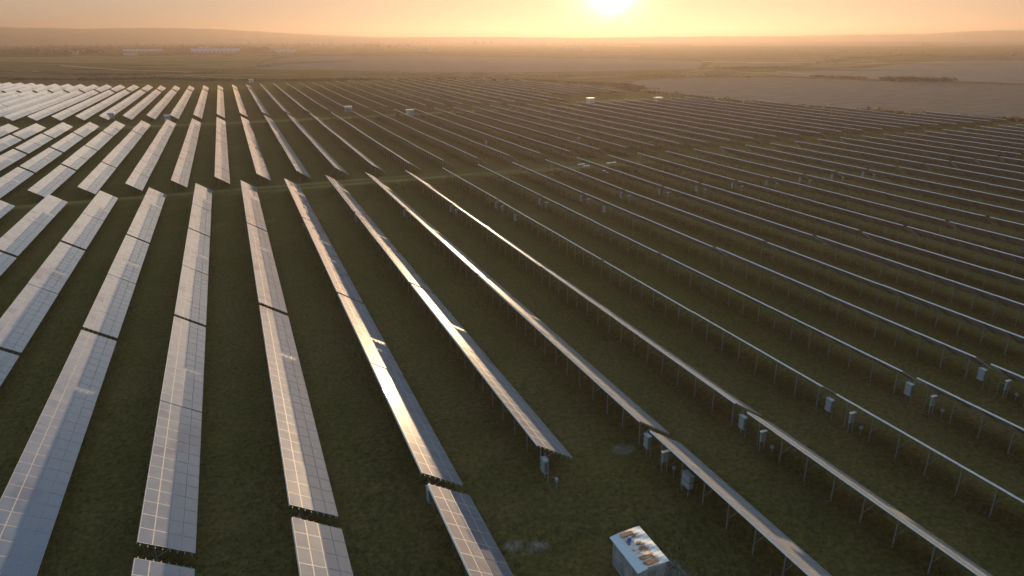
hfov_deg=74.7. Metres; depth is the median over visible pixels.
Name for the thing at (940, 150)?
solar table
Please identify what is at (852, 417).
combiner box
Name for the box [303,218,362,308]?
solar table
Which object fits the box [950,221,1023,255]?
solar table
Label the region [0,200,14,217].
solar table
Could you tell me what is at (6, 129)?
solar table
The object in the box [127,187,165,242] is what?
solar table
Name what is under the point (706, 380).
solar table
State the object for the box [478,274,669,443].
solar table
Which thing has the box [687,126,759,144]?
solar table
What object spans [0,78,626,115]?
distant solar tables
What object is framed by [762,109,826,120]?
solar table
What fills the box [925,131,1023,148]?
solar table
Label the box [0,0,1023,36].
sky
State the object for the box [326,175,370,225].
solar table
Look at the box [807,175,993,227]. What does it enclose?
solar table
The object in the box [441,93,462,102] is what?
solar table
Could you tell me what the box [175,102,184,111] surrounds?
solar table
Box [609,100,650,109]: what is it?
solar table
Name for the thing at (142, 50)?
warehouse
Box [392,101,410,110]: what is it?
solar table
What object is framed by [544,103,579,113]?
solar table
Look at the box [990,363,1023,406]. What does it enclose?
solar table
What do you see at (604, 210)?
storage cabinet
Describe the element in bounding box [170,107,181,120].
solar table
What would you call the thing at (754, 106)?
solar table
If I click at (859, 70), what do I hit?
field
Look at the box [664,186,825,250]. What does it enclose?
solar table
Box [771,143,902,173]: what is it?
solar table
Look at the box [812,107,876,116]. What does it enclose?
solar table
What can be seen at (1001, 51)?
field
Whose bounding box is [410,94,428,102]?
solar table
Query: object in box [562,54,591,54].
field
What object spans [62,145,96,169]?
solar table
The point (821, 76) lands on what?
thicket
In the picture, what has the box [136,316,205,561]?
solar table
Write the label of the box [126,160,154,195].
solar table
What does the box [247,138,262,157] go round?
solar table
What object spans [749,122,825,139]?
solar table
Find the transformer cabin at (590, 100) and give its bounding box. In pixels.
[586,97,594,102]
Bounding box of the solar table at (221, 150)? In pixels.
[215,139,227,160]
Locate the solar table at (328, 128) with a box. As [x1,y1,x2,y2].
[320,122,337,136]
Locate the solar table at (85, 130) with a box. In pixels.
[73,122,99,136]
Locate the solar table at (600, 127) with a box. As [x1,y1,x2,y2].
[575,120,626,135]
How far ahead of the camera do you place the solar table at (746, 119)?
297.55 m
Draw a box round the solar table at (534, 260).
[452,203,557,277]
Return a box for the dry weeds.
[10,112,1023,575]
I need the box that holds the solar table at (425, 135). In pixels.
[413,129,446,149]
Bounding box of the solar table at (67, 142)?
[50,133,82,151]
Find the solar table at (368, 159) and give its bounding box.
[351,147,384,172]
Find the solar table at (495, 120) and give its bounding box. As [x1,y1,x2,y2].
[478,114,514,128]
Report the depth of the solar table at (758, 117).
302.39 m
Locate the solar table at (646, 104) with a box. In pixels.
[626,100,667,108]
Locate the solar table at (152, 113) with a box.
[147,108,160,121]
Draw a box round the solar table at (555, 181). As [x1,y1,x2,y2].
[512,162,594,202]
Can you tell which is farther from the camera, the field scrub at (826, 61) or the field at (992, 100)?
the field scrub at (826, 61)
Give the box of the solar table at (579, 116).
[557,110,599,123]
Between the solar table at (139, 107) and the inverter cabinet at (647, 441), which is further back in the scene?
the solar table at (139, 107)
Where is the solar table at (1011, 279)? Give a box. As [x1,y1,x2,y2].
[863,232,1023,293]
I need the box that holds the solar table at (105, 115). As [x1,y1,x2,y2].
[99,108,117,122]
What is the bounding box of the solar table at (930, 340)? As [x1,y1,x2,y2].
[716,247,992,379]
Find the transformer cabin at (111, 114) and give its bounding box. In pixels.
[107,112,114,118]
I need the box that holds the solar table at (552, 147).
[522,136,577,160]
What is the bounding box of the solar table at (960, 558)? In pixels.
[747,412,992,575]
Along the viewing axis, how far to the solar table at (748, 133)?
253.11 m
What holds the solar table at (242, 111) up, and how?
on the ground at (586, 437)
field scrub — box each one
[0,76,658,89]
[1,60,353,75]
[4,52,445,56]
[351,71,751,75]
[701,54,1004,69]
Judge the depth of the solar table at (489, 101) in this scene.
383.84 m
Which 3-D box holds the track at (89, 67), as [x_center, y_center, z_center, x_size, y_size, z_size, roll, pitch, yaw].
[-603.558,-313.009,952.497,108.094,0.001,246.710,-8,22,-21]
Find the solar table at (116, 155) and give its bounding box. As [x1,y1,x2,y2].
[102,144,130,167]
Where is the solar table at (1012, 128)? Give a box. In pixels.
[998,125,1023,130]
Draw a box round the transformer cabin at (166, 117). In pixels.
[163,115,171,121]
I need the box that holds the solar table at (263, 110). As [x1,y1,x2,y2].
[258,105,269,118]
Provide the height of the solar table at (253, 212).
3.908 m
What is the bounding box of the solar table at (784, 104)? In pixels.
[758,100,813,109]
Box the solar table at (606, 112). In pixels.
[594,108,640,120]
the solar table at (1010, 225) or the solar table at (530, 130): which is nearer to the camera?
the solar table at (1010, 225)
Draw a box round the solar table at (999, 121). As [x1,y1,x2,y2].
[924,111,1009,126]
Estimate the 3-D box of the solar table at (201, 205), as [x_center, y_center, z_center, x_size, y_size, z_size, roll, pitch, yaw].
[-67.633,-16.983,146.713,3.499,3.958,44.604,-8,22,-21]
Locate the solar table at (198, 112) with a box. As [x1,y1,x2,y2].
[193,108,203,119]
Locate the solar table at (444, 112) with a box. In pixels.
[435,108,461,121]
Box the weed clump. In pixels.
[396,181,407,188]
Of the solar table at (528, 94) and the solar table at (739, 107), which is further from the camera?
the solar table at (528, 94)
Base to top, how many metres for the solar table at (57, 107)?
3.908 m
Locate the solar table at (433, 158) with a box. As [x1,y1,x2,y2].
[411,143,454,170]
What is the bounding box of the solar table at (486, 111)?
[472,106,503,117]
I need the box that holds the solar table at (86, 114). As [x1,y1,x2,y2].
[76,109,96,121]
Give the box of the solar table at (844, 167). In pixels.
[746,145,872,175]
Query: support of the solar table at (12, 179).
on the ground at (586, 437)
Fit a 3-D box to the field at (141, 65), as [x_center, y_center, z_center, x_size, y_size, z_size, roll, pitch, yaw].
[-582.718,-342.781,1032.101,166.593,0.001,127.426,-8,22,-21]
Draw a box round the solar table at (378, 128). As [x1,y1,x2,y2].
[369,120,390,136]
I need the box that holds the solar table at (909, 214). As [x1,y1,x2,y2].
[772,177,953,234]
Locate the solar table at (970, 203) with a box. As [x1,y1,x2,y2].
[838,172,1023,222]
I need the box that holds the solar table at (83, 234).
[62,191,117,248]
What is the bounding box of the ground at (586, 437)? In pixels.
[0,41,1023,575]
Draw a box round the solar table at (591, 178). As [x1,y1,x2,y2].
[545,159,634,198]
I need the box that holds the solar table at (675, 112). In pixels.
[648,106,697,117]
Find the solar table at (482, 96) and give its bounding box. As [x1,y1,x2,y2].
[471,92,493,100]
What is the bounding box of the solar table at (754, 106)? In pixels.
[728,102,781,111]
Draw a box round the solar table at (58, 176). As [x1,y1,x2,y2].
[28,164,75,202]
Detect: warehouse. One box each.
[123,49,162,51]
[123,53,137,55]
[191,48,240,52]
[264,48,280,50]
[275,50,295,52]
[570,46,581,48]
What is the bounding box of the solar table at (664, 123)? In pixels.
[637,117,691,130]
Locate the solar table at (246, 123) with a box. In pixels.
[241,117,252,129]
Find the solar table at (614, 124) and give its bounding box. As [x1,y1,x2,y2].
[596,119,648,132]
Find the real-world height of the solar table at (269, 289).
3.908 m
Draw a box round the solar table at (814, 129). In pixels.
[769,120,845,139]
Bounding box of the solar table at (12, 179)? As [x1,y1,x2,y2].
[0,167,33,197]
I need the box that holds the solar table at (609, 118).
[577,110,620,122]
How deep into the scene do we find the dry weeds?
87.76 m
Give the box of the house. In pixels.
[417,46,427,49]
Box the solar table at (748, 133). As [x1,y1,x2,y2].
[709,124,782,142]
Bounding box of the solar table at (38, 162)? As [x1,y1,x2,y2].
[20,147,61,172]
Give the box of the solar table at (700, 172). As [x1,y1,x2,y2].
[638,153,743,189]
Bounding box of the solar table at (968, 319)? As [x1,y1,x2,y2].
[767,242,1023,354]
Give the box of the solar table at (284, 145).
[276,136,295,160]
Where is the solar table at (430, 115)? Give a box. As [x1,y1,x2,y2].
[414,108,441,120]
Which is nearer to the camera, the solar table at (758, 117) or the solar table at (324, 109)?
the solar table at (758, 117)
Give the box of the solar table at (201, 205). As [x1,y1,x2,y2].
[188,183,211,235]
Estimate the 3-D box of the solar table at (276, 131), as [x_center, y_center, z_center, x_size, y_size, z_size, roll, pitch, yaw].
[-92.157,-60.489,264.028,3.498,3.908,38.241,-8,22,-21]
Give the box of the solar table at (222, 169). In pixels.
[215,155,229,187]
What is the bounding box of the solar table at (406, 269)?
[355,213,431,300]
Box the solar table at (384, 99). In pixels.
[378,96,391,103]
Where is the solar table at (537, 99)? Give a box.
[523,95,552,103]
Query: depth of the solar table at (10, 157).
208.93 m
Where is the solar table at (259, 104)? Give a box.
[255,100,264,109]
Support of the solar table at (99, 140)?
on the ground at (586, 437)
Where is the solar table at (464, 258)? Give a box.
[405,208,496,290]
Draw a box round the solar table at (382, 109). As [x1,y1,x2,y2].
[373,101,393,111]
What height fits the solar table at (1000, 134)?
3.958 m
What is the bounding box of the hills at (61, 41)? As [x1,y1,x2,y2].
[0,36,799,46]
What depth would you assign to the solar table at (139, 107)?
362.92 m
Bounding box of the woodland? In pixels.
[0,41,635,54]
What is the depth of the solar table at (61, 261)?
95.20 m
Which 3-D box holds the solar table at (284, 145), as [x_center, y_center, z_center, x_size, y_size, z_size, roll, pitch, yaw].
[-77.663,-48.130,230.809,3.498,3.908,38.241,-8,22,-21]
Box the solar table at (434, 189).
[405,170,464,215]
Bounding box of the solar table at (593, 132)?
[554,121,602,137]
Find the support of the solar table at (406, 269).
on the ground at (586, 437)
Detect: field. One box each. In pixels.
[0,45,383,55]
[0,55,278,69]
[0,62,299,82]
[10,78,160,79]
[34,68,84,68]
[54,63,116,63]
[61,69,148,69]
[81,75,152,75]
[109,65,174,65]
[117,73,195,73]
[121,80,216,80]
[133,62,170,62]
[143,58,283,58]
[143,61,256,61]
[143,74,299,74]
[164,61,228,61]
[197,76,322,77]
[243,69,356,70]
[252,56,702,72]
[261,48,562,53]
[302,75,401,75]
[316,72,638,87]
[327,77,404,77]
[405,76,518,76]
[437,51,491,51]
[454,77,505,77]
[459,74,541,74]
[503,47,922,59]
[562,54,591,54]
[632,77,1023,118]
[681,56,885,74]
[685,71,809,71]
[691,43,921,45]
[719,58,816,58]
[737,69,819,69]
[745,66,840,66]
[766,68,837,68]
[777,60,1023,83]
[788,50,876,50]
[822,62,904,62]
[825,70,894,70]
[891,53,935,53]
[922,46,1023,60]
[928,42,1023,46]
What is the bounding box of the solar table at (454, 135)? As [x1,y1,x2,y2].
[438,127,474,144]
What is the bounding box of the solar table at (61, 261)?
[0,242,84,353]
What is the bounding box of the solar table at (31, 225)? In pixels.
[0,194,67,255]
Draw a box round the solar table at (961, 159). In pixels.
[841,137,978,164]
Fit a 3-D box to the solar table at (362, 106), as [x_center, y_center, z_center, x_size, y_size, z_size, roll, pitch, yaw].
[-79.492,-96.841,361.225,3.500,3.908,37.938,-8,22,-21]
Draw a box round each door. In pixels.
[614,547,622,575]
[624,558,632,575]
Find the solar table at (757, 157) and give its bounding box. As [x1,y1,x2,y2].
[721,147,841,177]
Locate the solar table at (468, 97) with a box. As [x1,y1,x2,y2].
[457,93,479,100]
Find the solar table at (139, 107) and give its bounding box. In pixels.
[132,102,145,111]
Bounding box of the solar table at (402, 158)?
[382,145,420,172]
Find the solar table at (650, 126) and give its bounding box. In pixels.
[616,117,670,131]
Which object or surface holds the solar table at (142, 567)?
on the ground at (586, 437)
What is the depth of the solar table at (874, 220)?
142.45 m
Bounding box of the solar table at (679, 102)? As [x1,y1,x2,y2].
[656,98,699,106]
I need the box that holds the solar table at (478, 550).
[427,483,512,575]
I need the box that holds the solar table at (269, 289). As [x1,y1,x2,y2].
[247,223,286,312]
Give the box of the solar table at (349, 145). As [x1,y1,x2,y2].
[334,133,359,155]
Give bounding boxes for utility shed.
[609,526,668,575]
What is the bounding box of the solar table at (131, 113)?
[123,108,139,120]
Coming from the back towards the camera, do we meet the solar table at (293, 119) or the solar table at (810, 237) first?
the solar table at (293, 119)
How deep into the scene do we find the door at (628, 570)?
47.16 m
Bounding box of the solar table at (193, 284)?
[174,228,209,325]
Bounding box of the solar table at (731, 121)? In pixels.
[692,113,753,126]
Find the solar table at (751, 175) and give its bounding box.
[667,151,776,187]
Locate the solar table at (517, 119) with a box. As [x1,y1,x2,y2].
[498,113,537,128]
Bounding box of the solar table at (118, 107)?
[111,103,126,111]
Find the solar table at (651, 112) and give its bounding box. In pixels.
[630,107,677,118]
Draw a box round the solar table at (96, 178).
[78,162,115,198]
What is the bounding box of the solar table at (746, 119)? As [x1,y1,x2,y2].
[711,112,772,124]
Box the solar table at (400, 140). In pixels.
[387,130,412,149]
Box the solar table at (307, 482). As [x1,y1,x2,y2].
[259,305,337,519]
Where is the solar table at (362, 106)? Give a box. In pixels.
[355,102,372,111]
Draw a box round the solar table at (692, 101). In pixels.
[670,97,714,105]
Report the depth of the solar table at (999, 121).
294.01 m
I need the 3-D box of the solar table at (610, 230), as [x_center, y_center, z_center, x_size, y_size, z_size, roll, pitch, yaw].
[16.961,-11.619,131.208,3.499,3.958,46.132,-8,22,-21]
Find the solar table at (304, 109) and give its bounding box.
[298,104,311,115]
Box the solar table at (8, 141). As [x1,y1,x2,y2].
[0,135,20,151]
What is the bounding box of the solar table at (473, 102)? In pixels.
[460,98,485,107]
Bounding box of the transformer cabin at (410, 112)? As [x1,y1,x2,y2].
[405,109,414,115]
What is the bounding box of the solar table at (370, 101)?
[362,97,373,105]
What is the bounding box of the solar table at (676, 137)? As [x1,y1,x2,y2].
[645,129,711,149]
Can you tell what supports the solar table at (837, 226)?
on the ground at (586, 437)
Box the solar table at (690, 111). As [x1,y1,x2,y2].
[664,105,713,115]
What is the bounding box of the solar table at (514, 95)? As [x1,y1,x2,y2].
[500,91,526,98]
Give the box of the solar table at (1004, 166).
[976,159,1023,172]
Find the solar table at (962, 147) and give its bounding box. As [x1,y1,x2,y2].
[884,134,1023,159]
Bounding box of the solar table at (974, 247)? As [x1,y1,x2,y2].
[907,226,1023,272]
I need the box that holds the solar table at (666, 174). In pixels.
[609,155,708,192]
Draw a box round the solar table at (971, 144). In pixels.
[904,132,1023,154]
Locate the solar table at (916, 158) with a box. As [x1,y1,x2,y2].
[819,139,955,167]
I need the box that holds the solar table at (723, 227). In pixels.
[626,190,776,256]
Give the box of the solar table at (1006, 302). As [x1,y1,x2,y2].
[817,236,1023,325]
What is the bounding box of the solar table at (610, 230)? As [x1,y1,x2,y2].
[542,196,674,269]
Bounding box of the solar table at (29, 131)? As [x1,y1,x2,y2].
[13,123,45,139]
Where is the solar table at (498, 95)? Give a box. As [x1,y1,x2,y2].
[487,92,510,98]
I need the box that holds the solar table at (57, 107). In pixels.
[46,103,67,112]
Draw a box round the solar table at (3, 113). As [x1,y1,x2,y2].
[0,109,9,116]
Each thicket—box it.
[809,75,832,77]
[833,76,866,78]
[877,76,958,81]
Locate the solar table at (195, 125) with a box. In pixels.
[189,118,200,132]
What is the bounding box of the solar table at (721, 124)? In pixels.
[674,114,733,127]
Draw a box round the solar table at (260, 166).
[251,153,270,183]
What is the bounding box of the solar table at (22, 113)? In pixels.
[3,109,31,121]
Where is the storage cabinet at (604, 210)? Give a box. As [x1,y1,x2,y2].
[602,206,606,215]
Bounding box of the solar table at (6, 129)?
[0,124,18,136]
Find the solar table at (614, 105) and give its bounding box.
[594,101,633,110]
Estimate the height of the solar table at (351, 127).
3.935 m
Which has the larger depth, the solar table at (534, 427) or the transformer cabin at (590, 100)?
the transformer cabin at (590, 100)
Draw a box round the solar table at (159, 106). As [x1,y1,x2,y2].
[153,102,165,111]
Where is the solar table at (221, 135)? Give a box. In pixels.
[216,127,226,143]
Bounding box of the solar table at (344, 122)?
[331,112,348,124]
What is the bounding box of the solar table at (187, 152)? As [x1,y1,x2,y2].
[179,141,195,164]
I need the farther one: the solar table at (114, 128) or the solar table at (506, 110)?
the solar table at (506, 110)
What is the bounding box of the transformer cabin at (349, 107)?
[344,106,351,111]
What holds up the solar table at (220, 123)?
on the ground at (586, 437)
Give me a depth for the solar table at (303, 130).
266.22 m
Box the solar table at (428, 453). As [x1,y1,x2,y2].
[338,293,462,486]
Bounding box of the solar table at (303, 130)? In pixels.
[295,123,312,142]
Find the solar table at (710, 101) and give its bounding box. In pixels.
[686,97,728,104]
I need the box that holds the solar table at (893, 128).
[825,117,905,133]
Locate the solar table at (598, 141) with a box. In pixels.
[574,133,634,156]
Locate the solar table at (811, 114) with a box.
[779,108,844,119]
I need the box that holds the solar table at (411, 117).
[394,109,417,124]
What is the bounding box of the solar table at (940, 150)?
[863,136,1003,162]
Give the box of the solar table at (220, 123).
[216,117,225,130]
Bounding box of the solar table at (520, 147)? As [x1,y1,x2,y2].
[497,138,548,161]
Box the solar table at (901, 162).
[795,141,929,169]
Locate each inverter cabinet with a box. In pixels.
[425,481,433,511]
[540,453,548,481]
[643,431,651,456]
[738,411,747,437]
[825,394,834,419]
[904,379,914,402]
[976,365,987,387]
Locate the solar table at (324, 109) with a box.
[319,104,332,113]
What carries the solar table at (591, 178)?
on the ground at (586, 437)
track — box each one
[60,65,117,69]
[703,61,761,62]
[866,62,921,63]
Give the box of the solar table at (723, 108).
[696,103,748,113]
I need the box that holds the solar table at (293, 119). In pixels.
[287,114,302,128]
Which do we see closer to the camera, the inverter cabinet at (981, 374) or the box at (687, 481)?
the box at (687, 481)
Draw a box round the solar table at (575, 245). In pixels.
[499,200,611,275]
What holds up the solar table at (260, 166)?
on the ground at (586, 437)
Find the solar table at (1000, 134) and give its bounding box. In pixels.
[963,128,1023,138]
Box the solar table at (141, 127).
[132,120,150,134]
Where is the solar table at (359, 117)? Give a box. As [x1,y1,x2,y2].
[354,112,368,122]
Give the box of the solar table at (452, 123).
[436,116,466,131]
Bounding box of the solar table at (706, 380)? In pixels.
[543,267,760,425]
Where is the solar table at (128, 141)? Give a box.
[119,131,141,149]
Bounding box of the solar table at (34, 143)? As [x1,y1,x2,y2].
[15,133,52,153]
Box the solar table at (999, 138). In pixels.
[943,129,1023,143]
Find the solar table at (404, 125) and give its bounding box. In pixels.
[391,118,414,134]
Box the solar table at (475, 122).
[457,115,489,127]
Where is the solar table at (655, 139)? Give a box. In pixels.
[622,130,686,150]
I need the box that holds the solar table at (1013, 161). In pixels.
[1001,157,1023,165]
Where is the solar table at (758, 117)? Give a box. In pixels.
[728,111,791,123]
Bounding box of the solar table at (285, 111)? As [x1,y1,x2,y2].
[279,105,290,117]
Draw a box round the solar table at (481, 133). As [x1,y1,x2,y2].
[463,126,500,143]
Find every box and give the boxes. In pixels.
[661,449,669,471]
[681,469,694,496]
[759,429,767,449]
[847,411,856,432]
[928,394,937,413]
[1002,379,1011,398]
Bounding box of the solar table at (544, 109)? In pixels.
[527,104,560,114]
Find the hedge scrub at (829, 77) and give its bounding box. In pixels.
[637,75,1023,85]
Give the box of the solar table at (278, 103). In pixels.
[273,99,284,108]
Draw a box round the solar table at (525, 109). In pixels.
[508,104,541,114]
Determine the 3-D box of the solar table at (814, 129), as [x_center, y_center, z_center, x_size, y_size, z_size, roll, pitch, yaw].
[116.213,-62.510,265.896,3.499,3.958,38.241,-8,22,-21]
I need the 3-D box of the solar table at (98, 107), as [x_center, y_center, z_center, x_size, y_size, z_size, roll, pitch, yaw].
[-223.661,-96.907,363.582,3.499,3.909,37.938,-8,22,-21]
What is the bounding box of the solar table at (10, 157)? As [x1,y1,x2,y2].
[0,149,25,170]
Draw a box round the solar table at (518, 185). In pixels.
[478,164,551,208]
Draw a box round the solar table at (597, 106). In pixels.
[578,102,616,111]
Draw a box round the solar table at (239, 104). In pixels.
[236,100,244,108]
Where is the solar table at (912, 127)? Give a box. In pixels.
[842,116,924,133]
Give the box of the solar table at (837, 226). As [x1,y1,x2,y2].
[701,183,868,245]
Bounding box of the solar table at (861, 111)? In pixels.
[827,106,894,116]
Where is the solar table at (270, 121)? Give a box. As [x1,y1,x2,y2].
[264,115,277,130]
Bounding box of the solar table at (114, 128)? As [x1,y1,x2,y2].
[103,121,124,135]
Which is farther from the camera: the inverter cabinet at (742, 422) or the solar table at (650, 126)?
the solar table at (650, 126)
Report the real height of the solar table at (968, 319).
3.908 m
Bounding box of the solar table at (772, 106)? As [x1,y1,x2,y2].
[743,101,797,110]
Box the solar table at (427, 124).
[413,117,442,134]
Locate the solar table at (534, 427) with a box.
[410,284,571,469]
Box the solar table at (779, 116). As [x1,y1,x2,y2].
[746,110,808,121]
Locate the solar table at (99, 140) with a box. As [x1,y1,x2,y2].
[86,131,112,150]
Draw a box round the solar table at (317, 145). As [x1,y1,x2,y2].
[305,134,328,154]
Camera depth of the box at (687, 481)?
56.50 m
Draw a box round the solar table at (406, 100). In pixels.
[394,95,412,102]
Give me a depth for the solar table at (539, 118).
302.26 m
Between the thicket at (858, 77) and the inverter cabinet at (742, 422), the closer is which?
the inverter cabinet at (742, 422)
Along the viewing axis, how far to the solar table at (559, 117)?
304.81 m
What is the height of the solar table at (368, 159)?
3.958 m
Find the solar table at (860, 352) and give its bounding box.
[662,254,921,393]
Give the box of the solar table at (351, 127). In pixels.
[345,121,365,136]
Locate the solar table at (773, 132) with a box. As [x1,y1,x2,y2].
[729,123,804,140]
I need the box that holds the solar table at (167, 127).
[161,119,175,133]
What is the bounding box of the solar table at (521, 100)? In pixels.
[508,96,535,104]
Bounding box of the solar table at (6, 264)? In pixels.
[0,252,15,275]
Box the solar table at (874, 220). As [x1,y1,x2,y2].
[738,180,912,237]
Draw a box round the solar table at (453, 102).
[442,98,467,107]
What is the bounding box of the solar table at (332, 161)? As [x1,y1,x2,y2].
[318,149,347,175]
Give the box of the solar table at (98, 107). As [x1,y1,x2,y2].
[89,103,107,111]
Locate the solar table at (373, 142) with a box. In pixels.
[360,131,386,152]
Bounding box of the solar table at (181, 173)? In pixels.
[171,157,191,191]
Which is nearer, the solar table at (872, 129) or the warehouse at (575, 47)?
the solar table at (872, 129)
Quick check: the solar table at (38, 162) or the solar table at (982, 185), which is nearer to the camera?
the solar table at (982, 185)
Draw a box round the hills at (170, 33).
[0,27,368,38]
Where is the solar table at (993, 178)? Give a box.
[926,163,1023,187]
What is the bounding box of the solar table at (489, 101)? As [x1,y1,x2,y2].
[476,97,502,106]
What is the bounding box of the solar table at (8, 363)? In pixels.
[0,350,18,385]
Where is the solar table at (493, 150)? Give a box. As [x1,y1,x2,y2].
[468,139,517,160]
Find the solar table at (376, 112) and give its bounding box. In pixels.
[375,111,393,123]
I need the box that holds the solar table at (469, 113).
[454,107,482,120]
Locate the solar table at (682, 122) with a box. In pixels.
[655,115,712,129]
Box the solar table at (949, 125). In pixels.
[876,115,960,130]
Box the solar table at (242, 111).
[238,106,247,116]
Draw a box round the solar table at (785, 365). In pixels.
[604,261,836,408]
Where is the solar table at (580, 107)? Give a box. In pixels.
[560,102,597,112]
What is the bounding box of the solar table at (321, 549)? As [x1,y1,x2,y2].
[291,517,352,575]
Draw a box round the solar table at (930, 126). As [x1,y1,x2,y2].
[859,115,942,129]
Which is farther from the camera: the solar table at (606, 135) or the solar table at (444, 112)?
the solar table at (444, 112)
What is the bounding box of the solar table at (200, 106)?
[196,102,204,110]
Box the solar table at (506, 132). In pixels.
[485,124,528,144]
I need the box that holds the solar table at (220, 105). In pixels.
[217,101,224,110]
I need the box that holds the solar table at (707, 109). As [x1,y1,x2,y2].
[680,104,731,114]
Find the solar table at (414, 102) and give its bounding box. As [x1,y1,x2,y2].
[409,100,430,110]
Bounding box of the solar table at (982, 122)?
[908,112,993,125]
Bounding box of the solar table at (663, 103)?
[641,99,683,107]
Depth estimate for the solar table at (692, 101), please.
375.06 m
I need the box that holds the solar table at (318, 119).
[310,113,326,126]
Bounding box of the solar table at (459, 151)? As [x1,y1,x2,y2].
[441,141,486,167]
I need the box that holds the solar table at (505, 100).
[491,96,519,105]
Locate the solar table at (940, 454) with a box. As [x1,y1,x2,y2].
[835,393,1023,516]
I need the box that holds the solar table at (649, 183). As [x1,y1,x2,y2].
[577,157,671,196]
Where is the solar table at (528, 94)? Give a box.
[515,91,540,97]
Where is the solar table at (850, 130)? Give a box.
[788,120,866,136]
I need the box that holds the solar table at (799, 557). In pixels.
[649,430,831,575]
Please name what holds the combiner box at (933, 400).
on the ground at (586, 437)
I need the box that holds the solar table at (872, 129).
[806,118,886,134]
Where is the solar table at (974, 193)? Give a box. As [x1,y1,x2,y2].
[869,169,1023,210]
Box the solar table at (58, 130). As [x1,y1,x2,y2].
[44,122,71,137]
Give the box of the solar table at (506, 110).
[490,105,523,117]
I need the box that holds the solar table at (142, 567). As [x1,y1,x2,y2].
[131,556,194,575]
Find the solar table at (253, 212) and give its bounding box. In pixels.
[240,180,266,230]
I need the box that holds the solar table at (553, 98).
[539,95,568,102]
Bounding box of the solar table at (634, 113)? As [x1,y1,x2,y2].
[612,107,658,119]
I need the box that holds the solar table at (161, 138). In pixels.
[153,129,170,147]
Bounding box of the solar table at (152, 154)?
[141,143,163,165]
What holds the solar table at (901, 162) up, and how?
on the ground at (586, 437)
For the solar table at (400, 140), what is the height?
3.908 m
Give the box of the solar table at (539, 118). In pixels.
[518,112,559,126]
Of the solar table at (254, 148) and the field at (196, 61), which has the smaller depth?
the solar table at (254, 148)
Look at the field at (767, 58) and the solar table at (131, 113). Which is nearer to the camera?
the solar table at (131, 113)
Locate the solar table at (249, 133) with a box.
[243,126,256,141]
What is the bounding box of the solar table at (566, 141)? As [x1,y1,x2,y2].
[548,134,606,154]
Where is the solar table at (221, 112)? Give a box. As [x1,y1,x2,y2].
[217,107,224,117]
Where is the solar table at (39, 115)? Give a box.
[27,109,52,122]
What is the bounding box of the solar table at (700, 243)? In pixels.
[585,193,727,262]
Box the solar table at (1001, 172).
[952,161,1023,179]
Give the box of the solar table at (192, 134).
[185,128,198,145]
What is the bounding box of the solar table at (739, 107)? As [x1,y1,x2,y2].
[713,103,765,112]
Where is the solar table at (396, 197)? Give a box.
[365,172,418,216]
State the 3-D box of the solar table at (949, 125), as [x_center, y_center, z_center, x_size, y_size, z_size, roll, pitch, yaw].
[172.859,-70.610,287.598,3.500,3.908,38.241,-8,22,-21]
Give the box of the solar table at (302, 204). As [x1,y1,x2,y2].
[284,178,319,227]
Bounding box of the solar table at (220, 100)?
[217,96,223,103]
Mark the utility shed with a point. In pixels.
(646, 556)
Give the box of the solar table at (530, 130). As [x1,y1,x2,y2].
[509,123,553,138]
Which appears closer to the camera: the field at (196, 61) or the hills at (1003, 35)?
the field at (196, 61)
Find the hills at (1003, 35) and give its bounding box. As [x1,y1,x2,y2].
[797,30,1023,40]
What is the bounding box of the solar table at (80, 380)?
[0,330,116,575]
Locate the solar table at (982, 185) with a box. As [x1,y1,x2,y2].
[900,167,1023,197]
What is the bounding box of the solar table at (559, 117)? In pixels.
[538,111,578,125]
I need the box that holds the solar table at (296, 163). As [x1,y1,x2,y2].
[285,151,310,179]
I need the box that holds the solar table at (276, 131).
[269,124,285,143]
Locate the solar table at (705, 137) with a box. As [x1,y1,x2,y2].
[666,127,735,144]
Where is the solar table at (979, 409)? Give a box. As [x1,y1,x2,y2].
[917,377,1023,453]
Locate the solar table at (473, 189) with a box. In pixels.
[443,168,507,211]
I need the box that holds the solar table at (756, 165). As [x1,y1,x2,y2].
[694,149,809,181]
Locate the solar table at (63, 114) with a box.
[52,109,74,121]
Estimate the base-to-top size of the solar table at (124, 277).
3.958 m
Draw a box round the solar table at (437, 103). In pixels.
[426,99,448,109]
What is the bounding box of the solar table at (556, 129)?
[532,122,577,139]
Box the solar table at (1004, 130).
[981,126,1023,134]
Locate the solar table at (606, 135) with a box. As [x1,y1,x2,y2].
[597,131,660,153]
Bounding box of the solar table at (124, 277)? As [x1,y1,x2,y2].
[83,235,148,338]
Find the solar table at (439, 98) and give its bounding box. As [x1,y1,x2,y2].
[426,94,444,102]
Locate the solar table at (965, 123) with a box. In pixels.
[892,113,976,128]
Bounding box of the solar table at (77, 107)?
[67,103,87,112]
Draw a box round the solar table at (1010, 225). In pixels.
[990,217,1023,234]
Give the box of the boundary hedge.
[623,88,1023,121]
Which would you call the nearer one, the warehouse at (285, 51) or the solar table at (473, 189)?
the solar table at (473, 189)
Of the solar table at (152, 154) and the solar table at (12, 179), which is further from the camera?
the solar table at (152, 154)
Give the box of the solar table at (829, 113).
[795,107,860,117]

